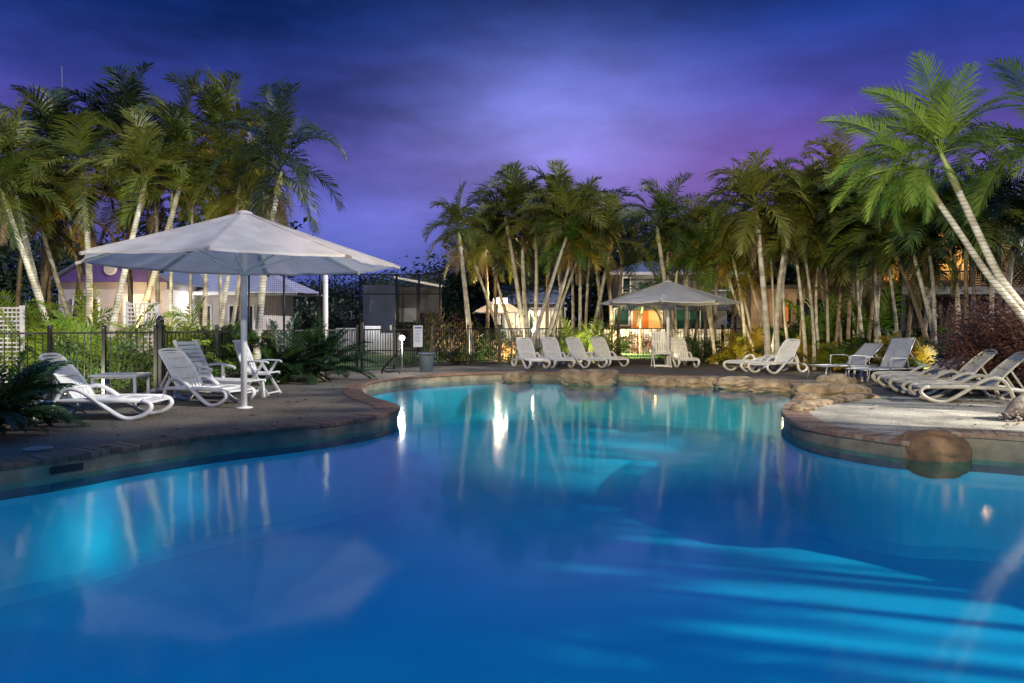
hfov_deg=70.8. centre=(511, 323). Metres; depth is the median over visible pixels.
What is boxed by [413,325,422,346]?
rules sign
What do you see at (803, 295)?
palm tree
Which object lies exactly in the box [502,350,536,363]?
shrub
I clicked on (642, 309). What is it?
palm tree
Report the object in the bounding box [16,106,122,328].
palm tree
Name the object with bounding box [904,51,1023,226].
palm tree
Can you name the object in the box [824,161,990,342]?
palm tree
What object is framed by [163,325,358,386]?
pool fence
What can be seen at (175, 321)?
palm shrub
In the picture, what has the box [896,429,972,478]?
boulder
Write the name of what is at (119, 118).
palm tree
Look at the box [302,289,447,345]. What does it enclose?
dark hedge
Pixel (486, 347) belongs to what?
shrub
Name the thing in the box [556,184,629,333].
palm tree
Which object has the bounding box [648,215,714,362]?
palm tree
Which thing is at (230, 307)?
window
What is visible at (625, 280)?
window
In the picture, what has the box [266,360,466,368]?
lawn
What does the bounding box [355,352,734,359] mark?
lawn
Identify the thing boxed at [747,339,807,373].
sun lounger
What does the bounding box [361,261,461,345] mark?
dark tree
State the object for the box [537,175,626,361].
palm tree
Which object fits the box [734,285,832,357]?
rose building
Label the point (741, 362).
sun lounger
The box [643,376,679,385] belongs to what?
edging stone
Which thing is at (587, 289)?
palm tree
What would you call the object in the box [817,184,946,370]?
palm tree
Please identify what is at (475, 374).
coping mortar bed
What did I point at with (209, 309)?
window
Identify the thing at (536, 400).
water
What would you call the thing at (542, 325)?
window
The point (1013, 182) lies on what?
palm tree
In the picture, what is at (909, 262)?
palm tree
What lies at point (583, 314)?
dark hedge
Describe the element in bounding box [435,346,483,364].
shrub
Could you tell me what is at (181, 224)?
dark tree
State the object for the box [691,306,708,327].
window
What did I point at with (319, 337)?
cycad
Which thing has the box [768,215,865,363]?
palm tree
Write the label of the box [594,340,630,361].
palm shrub
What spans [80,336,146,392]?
shrub
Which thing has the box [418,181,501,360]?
palm tree
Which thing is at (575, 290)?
dark tree
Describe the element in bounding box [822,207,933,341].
palm tree
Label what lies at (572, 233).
palm tree
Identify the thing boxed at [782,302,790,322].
window
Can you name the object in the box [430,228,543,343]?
dark tree
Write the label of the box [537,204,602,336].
palm tree
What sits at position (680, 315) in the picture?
window
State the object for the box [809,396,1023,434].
terrace
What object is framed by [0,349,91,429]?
cycad
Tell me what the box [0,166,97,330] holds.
palm tree
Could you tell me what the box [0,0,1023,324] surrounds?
sky
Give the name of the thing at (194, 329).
palm shrub
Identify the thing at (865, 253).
palm tree
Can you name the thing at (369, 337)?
wall
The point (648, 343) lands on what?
shrub
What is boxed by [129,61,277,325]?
palm tree
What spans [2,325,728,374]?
ground
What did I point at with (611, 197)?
palm tree
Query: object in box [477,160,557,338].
palm tree
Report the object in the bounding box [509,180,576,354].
palm tree
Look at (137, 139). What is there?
palm tree
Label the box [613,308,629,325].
window
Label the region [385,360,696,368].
garden bed
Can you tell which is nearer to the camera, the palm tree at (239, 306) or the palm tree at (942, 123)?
the palm tree at (942, 123)
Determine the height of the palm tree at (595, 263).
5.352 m
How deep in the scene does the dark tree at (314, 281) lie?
52.37 m
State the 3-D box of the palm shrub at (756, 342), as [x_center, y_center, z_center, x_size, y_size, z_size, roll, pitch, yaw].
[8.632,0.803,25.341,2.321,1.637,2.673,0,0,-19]
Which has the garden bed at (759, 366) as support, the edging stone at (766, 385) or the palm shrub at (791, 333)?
the palm shrub at (791, 333)
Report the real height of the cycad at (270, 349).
2.144 m
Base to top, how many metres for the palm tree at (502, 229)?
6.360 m
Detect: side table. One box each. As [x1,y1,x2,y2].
[87,372,152,407]
[851,366,875,381]
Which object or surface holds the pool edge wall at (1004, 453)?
attached to the pool coping
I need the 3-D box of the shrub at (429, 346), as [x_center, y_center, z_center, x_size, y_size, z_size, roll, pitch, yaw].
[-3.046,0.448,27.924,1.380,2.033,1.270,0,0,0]
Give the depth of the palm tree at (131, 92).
19.87 m
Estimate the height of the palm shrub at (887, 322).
3.042 m
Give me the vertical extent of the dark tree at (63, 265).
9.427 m
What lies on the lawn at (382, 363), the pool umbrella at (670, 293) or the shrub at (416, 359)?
the shrub at (416, 359)
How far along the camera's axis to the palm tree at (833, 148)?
22.53 m
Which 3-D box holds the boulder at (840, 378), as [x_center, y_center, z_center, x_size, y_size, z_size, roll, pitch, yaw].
[6.789,1.311,15.052,0.853,0.554,0.713,0,0,-23]
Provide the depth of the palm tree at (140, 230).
20.56 m
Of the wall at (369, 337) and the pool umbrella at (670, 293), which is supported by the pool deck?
the pool umbrella at (670, 293)
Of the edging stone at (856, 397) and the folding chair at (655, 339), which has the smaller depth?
the edging stone at (856, 397)
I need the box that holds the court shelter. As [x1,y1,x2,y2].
[363,275,444,353]
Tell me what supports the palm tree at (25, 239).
on the garden bed at (301, 376)
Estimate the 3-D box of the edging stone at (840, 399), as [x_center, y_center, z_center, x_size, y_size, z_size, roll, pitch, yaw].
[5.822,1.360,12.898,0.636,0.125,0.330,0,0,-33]
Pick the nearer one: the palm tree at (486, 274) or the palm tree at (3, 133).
the palm tree at (3, 133)
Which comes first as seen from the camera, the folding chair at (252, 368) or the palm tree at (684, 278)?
the folding chair at (252, 368)
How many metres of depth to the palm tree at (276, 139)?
16.73 m
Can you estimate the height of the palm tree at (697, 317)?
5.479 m
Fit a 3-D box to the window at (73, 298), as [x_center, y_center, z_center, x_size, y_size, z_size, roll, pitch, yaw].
[-17.767,-0.500,30.020,1.100,1.200,0.080,0,0,0]
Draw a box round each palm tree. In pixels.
[0,83,120,326]
[0,90,81,300]
[0,107,54,237]
[0,107,159,376]
[0,142,74,330]
[0,148,80,323]
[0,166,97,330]
[5,170,103,317]
[15,173,118,314]
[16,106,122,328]
[28,79,168,316]
[46,59,183,354]
[64,106,215,348]
[73,123,196,301]
[87,176,166,323]
[90,165,200,364]
[104,67,263,379]
[111,135,226,334]
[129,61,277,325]
[144,150,231,322]
[158,119,275,325]
[161,125,303,329]
[187,149,300,324]
[199,120,301,326]
[204,74,347,382]
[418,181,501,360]
[437,217,507,355]
[440,194,514,355]
[451,205,524,356]
[461,176,548,353]
[463,207,534,358]
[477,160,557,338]
[488,190,559,352]
[508,156,599,356]
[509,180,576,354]
[513,201,590,336]
[514,178,623,363]
[534,215,606,362]
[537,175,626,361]
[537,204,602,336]
[544,218,608,362]
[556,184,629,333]
[559,211,620,351]
[572,181,645,344]
[575,192,656,361]
[587,221,661,354]
[599,170,703,364]
[615,281,662,353]
[628,192,704,362]
[641,228,712,351]
[648,208,719,348]
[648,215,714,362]
[654,220,740,363]
[663,183,752,362]
[663,229,715,361]
[671,252,720,351]
[682,204,756,355]
[685,205,750,361]
[685,217,772,364]
[694,247,773,358]
[695,144,817,368]
[696,157,780,351]
[704,234,773,342]
[720,161,827,365]
[729,157,848,369]
[731,186,843,368]
[733,195,855,367]
[740,159,837,354]
[749,226,799,331]
[753,171,886,354]
[756,232,846,365]
[764,167,824,336]
[766,168,870,367]
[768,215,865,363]
[782,152,854,363]
[788,208,893,363]
[792,117,886,329]
[804,177,926,363]
[809,162,876,351]
[809,190,854,362]
[814,169,929,371]
[815,104,1023,322]
[815,163,946,336]
[815,190,910,347]
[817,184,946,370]
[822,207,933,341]
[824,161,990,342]
[826,49,1023,310]
[827,200,959,345]
[855,213,978,337]
[869,185,985,350]
[873,158,1023,339]
[873,176,1004,370]
[899,192,1023,357]
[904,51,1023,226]
[913,122,1023,378]
[950,170,1023,328]
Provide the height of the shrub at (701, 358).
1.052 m
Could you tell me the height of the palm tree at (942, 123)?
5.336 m
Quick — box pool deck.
[0,364,1020,458]
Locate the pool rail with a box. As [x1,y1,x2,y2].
[381,349,399,373]
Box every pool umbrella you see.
[75,210,399,408]
[473,297,523,324]
[599,280,740,365]
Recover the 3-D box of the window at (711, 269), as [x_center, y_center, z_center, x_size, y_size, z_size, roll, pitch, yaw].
[11.466,-2.414,39.670,1.100,1.200,0.080,0,0,0]
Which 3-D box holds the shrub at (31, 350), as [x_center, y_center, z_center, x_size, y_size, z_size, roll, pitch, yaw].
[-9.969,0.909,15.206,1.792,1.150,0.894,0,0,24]
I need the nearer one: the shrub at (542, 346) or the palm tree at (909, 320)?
the palm tree at (909, 320)
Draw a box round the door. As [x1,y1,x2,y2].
[649,306,659,340]
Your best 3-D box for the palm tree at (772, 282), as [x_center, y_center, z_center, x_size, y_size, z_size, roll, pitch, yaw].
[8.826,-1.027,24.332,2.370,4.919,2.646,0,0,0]
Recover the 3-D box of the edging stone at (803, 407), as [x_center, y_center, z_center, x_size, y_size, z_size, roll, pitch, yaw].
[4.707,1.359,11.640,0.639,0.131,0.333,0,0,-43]
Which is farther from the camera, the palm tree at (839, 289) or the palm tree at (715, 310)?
the palm tree at (715, 310)
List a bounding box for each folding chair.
[233,340,281,395]
[651,332,671,367]
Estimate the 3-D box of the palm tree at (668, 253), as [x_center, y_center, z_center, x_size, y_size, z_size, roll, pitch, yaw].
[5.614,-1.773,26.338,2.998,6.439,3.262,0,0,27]
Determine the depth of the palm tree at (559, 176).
27.24 m
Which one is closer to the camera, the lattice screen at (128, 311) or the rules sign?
the lattice screen at (128, 311)
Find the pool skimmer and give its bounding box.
[22,446,83,474]
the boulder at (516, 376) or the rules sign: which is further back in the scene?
the rules sign
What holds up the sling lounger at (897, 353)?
on the pool deck
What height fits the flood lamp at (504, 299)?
2.521 m
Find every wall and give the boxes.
[0,374,1023,490]
[0,419,1023,616]
[336,328,355,353]
[365,326,380,353]
[381,333,399,353]
[590,329,735,352]
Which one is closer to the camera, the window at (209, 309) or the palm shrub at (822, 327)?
the palm shrub at (822, 327)
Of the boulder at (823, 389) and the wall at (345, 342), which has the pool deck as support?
the boulder at (823, 389)
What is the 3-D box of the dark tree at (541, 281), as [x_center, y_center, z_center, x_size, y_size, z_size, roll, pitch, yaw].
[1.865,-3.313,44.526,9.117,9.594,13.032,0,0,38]
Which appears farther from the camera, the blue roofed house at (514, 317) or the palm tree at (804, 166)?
the blue roofed house at (514, 317)
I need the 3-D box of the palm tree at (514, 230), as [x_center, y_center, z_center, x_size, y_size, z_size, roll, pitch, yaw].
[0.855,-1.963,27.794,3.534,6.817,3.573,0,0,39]
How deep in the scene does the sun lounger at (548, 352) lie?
23.80 m
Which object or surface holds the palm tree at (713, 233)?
on the garden bed at (759, 366)
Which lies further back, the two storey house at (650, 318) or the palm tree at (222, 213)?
the two storey house at (650, 318)
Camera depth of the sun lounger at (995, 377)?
12.77 m
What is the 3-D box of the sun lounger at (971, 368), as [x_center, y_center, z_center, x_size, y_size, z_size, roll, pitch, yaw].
[8.506,0.951,14.082,1.940,0.930,0.712,0,0,7]
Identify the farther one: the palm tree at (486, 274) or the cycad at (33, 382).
the palm tree at (486, 274)
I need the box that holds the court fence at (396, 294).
[248,274,440,357]
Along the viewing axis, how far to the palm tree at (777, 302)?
22.61 m
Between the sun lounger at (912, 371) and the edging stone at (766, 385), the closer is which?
the sun lounger at (912, 371)
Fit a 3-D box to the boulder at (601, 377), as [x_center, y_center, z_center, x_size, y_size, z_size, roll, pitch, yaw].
[2.311,1.484,19.148,1.078,0.600,0.898,0,0,11]
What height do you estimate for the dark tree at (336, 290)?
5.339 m
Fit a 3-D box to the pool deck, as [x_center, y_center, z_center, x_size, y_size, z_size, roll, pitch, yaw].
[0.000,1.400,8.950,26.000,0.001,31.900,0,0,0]
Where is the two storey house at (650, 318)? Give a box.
[595,261,743,346]
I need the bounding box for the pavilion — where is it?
[193,274,328,345]
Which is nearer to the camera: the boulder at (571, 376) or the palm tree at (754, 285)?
the boulder at (571, 376)
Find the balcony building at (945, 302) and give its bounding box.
[815,199,1023,362]
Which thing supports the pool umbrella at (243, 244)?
on the pool deck
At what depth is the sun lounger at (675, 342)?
24.01 m
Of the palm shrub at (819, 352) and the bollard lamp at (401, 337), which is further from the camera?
the palm shrub at (819, 352)
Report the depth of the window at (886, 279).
24.83 m
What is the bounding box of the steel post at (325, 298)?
[323,275,327,362]
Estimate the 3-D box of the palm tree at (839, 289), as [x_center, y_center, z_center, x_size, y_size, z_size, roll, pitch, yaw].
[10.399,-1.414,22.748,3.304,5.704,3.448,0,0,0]
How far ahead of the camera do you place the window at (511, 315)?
42.37 m
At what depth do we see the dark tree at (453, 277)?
47.96 m
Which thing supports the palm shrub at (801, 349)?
on the garden bed at (759, 366)
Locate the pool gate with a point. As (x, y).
(362, 338)
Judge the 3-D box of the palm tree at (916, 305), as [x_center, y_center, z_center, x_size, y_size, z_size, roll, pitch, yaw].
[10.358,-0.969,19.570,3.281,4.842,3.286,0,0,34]
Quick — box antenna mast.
[61,66,68,266]
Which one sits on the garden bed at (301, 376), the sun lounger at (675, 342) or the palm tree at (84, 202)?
the palm tree at (84, 202)
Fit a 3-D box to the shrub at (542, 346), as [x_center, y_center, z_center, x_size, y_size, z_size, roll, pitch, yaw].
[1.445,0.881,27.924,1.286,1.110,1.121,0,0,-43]
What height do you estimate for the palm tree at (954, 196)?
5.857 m
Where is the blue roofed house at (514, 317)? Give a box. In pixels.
[500,285,566,347]
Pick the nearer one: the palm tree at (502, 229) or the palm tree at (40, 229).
the palm tree at (40, 229)
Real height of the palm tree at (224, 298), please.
6.507 m
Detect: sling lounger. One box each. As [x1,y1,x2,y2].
[807,343,883,377]
[844,337,922,384]
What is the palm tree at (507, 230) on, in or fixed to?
on the garden bed at (641, 362)
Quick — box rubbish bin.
[417,352,435,371]
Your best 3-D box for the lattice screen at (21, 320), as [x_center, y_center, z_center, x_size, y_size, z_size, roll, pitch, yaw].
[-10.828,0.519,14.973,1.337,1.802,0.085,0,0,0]
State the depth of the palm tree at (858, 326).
22.27 m
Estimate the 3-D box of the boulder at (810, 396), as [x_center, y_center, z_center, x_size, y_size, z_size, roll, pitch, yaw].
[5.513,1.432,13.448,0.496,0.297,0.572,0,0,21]
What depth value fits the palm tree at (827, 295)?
22.43 m
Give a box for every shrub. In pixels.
[0,289,64,375]
[0,300,122,376]
[0,303,31,384]
[0,308,145,371]
[2,284,169,350]
[10,299,183,388]
[14,340,85,385]
[37,336,111,391]
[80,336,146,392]
[106,296,234,376]
[119,338,174,392]
[123,298,254,354]
[138,306,272,370]
[228,362,262,378]
[397,354,418,365]
[403,302,489,360]
[416,309,448,353]
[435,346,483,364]
[457,323,526,359]
[489,329,533,360]
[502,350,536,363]
[535,337,562,355]
[539,317,603,362]
[559,317,637,362]
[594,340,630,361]
[604,335,630,352]
[621,330,651,353]
[657,331,708,362]
[683,335,724,362]
[696,336,727,362]
[706,328,763,364]
[707,335,757,364]
[720,324,781,363]
[747,318,841,361]
[759,274,916,354]
[772,336,824,366]
[795,341,842,368]
[807,310,887,354]
[807,328,865,370]
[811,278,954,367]
[833,315,946,355]
[833,349,875,372]
[859,344,886,371]
[871,331,938,371]
[879,334,987,372]
[885,336,942,370]
[910,283,1023,393]
[926,330,992,377]
[961,276,1023,395]
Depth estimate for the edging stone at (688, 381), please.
18.30 m
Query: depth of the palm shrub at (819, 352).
22.30 m
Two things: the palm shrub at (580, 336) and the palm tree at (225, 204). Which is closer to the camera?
the palm tree at (225, 204)
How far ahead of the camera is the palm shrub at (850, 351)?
21.33 m
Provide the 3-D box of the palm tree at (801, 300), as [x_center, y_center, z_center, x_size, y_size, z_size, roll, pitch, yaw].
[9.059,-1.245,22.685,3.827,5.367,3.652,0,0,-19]
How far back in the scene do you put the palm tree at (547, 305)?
30.74 m
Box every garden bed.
[1,371,335,397]
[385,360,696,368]
[695,361,1023,387]
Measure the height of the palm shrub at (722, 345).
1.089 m
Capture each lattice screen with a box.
[0,306,24,382]
[125,302,159,385]
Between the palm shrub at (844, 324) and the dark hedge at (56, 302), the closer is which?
the palm shrub at (844, 324)
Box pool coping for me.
[0,371,1023,469]
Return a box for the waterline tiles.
[0,423,1023,499]
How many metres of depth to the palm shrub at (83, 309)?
17.83 m
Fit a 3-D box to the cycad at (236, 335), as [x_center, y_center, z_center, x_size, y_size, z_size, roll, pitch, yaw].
[-6.732,0.784,16.824,3.117,1.736,2.632,0,0,-13]
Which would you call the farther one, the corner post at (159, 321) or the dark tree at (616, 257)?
the dark tree at (616, 257)
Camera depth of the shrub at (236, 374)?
17.34 m
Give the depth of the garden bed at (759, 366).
23.27 m
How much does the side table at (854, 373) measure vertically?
0.362 m
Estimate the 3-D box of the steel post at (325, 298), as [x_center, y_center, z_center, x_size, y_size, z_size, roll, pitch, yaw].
[-5.543,-0.147,21.400,0.300,3.134,0.300,0,0,0]
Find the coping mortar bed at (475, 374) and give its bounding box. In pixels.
[0,372,1021,469]
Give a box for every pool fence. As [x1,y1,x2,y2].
[0,325,157,399]
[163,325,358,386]
[392,325,499,368]
[500,325,722,362]
[722,325,936,359]
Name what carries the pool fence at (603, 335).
on the garden bed at (641, 362)
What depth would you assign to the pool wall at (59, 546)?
8.61 m
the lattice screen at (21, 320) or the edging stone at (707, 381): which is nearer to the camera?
the lattice screen at (21, 320)
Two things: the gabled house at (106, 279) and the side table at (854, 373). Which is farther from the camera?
the gabled house at (106, 279)
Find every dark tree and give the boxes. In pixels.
[0,217,102,318]
[7,227,174,296]
[113,195,310,306]
[289,275,341,335]
[293,275,373,319]
[340,269,404,315]
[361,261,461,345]
[396,250,493,336]
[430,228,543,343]
[452,219,618,319]
[505,208,644,327]
[582,193,699,317]
[713,242,801,319]
[742,249,812,284]
[773,253,812,284]
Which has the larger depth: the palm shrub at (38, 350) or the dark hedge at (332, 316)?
the dark hedge at (332, 316)
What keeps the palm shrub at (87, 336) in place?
on the garden bed at (301, 376)
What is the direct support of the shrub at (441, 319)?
on the lawn at (382, 363)
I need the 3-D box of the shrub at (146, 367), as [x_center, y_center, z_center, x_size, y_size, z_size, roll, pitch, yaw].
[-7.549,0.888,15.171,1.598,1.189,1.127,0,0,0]
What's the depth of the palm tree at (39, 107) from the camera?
20.09 m
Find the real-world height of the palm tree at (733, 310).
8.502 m
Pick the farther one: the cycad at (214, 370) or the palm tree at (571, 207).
the palm tree at (571, 207)
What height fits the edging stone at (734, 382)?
0.410 m
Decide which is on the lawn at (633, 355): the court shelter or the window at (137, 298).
the court shelter
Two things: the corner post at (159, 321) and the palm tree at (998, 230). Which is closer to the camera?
the corner post at (159, 321)
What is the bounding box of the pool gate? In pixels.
[360,322,391,370]
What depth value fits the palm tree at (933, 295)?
19.15 m
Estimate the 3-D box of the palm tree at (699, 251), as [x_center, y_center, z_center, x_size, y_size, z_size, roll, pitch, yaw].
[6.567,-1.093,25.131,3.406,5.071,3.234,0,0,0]
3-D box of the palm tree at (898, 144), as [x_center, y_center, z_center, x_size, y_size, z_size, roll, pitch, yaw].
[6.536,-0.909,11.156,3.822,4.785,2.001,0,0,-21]
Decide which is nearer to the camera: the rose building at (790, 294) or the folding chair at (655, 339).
the folding chair at (655, 339)
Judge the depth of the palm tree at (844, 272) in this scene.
21.95 m
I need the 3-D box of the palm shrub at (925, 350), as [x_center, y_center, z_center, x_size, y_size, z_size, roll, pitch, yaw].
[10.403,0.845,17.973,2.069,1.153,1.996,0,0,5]
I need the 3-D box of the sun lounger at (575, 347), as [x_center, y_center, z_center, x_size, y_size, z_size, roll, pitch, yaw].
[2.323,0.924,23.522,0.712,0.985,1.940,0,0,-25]
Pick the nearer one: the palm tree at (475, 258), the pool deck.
the pool deck
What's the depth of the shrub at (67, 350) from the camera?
14.75 m
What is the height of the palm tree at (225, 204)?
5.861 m
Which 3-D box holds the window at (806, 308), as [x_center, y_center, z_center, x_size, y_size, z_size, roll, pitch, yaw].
[11.250,-0.450,27.070,1.100,0.950,0.080,0,0,0]
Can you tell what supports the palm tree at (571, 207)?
on the garden bed at (641, 362)
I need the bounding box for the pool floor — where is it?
[0,421,1023,682]
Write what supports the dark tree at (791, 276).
on the ground at (407, 347)
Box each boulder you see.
[502,371,531,382]
[557,368,584,384]
[582,369,618,384]
[791,381,844,397]
[793,392,820,399]
[814,374,858,383]
[838,383,871,393]
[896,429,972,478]
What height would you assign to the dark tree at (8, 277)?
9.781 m
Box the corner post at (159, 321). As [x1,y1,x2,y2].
[156,316,163,392]
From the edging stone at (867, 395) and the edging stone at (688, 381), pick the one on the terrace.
the edging stone at (867, 395)
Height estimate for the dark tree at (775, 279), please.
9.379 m
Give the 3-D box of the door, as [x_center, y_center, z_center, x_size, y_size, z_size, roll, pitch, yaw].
[7.845,0.100,39.670,0.650,2.300,0.060,0,0,0]
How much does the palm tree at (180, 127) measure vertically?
7.983 m
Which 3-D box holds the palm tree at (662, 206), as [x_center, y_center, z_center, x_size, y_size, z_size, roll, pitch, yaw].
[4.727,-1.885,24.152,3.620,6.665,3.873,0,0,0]
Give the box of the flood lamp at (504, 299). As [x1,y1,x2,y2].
[493,298,507,354]
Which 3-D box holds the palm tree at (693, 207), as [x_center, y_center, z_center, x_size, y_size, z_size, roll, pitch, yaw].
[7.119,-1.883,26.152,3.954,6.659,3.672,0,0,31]
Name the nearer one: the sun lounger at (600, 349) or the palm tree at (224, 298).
the palm tree at (224, 298)
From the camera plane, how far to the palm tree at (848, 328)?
22.17 m
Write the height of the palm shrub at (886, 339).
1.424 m
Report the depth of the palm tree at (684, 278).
27.50 m
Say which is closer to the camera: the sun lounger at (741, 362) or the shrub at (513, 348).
the sun lounger at (741, 362)
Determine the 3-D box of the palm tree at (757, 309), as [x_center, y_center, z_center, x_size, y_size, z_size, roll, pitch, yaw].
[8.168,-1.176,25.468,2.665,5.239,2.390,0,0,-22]
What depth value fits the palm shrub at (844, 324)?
24.11 m
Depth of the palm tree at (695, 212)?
26.37 m
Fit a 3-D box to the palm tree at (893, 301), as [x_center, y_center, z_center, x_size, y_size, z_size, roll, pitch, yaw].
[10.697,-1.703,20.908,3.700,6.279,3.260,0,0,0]
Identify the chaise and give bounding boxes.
[172,339,265,397]
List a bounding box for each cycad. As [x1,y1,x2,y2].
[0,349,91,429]
[0,359,88,434]
[165,349,227,390]
[170,321,291,385]
[226,311,346,384]
[274,312,382,383]
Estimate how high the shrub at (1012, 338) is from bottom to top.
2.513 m
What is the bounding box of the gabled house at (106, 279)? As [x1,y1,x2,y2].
[51,243,208,351]
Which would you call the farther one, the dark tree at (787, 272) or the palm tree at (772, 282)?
the dark tree at (787, 272)
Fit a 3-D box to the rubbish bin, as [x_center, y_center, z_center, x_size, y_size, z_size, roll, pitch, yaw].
[-2.531,1.110,21.311,0.550,0.580,0.524,0,0,0]
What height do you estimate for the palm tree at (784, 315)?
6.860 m
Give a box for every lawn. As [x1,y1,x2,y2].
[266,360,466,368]
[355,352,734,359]
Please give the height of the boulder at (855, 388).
0.405 m
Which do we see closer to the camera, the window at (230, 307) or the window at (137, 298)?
the window at (137, 298)
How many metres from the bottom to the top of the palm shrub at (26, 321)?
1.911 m
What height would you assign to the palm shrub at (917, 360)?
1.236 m
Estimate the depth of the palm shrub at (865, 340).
21.14 m
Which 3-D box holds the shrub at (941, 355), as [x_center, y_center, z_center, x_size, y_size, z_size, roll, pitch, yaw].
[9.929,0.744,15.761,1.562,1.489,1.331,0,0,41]
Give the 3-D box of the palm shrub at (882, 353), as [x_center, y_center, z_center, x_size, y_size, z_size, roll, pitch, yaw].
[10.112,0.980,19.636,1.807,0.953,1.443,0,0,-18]
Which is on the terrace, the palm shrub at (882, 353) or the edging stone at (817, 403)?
the edging stone at (817, 403)
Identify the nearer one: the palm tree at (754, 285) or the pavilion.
the palm tree at (754, 285)
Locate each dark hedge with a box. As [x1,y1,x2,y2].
[0,292,57,328]
[293,290,362,344]
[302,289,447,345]
[402,294,515,345]
[456,298,575,334]
[555,294,607,342]
[565,298,607,333]
[727,295,735,340]
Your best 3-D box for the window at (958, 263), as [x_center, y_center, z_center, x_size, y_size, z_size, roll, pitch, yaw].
[15.250,-2.250,24.820,1.200,1.600,0.080,0,0,0]
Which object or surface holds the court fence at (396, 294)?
on the ground at (407, 347)
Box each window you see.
[72,298,98,324]
[123,294,146,329]
[200,305,211,329]
[228,305,253,332]
[504,312,529,338]
[524,311,532,338]
[537,311,558,338]
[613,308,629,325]
[622,277,630,292]
[676,305,690,327]
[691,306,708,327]
[710,269,729,290]
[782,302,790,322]
[796,299,825,324]
[883,263,911,281]
[937,235,968,281]
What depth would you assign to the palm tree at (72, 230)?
18.69 m
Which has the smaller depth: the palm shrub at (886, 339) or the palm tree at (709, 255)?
the palm shrub at (886, 339)
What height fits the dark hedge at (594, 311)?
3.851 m
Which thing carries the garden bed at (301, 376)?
on the ground at (407, 347)
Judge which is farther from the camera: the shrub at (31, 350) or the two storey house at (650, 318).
the two storey house at (650, 318)
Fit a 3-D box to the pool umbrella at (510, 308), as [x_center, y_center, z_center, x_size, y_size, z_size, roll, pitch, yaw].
[-0.596,0.080,33.000,2.324,2.660,2.324,0,0,0]
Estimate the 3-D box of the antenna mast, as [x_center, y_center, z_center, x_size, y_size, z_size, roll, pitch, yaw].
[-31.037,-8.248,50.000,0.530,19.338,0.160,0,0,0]
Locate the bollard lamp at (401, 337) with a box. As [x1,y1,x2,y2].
[399,335,404,372]
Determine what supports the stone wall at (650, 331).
on the lawn at (633, 355)
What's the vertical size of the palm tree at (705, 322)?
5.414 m
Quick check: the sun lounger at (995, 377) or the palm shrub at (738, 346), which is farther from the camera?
the palm shrub at (738, 346)
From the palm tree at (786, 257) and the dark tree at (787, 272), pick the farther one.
the dark tree at (787, 272)
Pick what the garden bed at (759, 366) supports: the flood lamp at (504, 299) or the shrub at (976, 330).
the shrub at (976, 330)
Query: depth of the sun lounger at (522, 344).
23.47 m
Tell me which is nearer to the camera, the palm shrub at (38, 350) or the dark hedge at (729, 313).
the palm shrub at (38, 350)
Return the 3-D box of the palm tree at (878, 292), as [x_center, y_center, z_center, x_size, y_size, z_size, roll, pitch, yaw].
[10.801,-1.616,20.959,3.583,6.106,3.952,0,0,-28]
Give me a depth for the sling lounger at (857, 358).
18.55 m
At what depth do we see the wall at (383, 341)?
32.43 m
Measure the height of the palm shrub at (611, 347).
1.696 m
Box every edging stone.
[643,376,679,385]
[675,377,701,386]
[698,376,720,386]
[712,376,753,388]
[747,379,790,391]
[788,403,817,410]
[797,400,826,406]
[813,398,837,404]
[825,396,850,402]
[839,395,862,400]
[848,392,875,398]
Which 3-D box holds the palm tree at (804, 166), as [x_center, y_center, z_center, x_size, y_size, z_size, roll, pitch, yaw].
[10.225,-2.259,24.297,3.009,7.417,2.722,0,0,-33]
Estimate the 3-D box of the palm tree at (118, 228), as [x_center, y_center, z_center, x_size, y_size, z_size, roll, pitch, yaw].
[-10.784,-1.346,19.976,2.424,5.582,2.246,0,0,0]
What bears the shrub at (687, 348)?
on the garden bed at (641, 362)
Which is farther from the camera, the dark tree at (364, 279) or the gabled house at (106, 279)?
the dark tree at (364, 279)
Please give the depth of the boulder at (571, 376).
18.93 m
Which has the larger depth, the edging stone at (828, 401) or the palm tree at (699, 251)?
the palm tree at (699, 251)
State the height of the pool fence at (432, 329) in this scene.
1.410 m
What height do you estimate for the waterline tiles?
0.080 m
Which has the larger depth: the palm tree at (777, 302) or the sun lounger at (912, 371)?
the palm tree at (777, 302)
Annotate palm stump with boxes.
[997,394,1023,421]
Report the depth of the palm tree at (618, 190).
30.08 m
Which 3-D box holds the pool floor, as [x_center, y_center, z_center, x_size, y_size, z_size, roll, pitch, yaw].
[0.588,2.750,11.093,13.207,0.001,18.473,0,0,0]
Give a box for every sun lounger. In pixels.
[24,353,173,420]
[145,348,255,406]
[511,337,550,368]
[537,337,575,367]
[561,337,607,367]
[585,337,628,366]
[664,337,699,367]
[723,354,781,371]
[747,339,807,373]
[871,347,961,386]
[877,347,981,391]
[888,349,1008,397]
[908,351,1023,402]
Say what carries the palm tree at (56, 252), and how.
on the garden bed at (301, 376)
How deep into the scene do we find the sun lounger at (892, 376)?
15.29 m
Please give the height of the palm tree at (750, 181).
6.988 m
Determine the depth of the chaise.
13.81 m
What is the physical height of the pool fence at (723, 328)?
1.410 m
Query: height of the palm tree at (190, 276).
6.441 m
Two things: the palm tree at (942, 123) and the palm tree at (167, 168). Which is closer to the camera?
the palm tree at (942, 123)
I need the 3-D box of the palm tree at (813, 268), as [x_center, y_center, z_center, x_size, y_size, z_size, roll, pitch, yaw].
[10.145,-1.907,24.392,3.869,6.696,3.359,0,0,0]
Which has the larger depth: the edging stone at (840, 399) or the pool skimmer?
the edging stone at (840, 399)

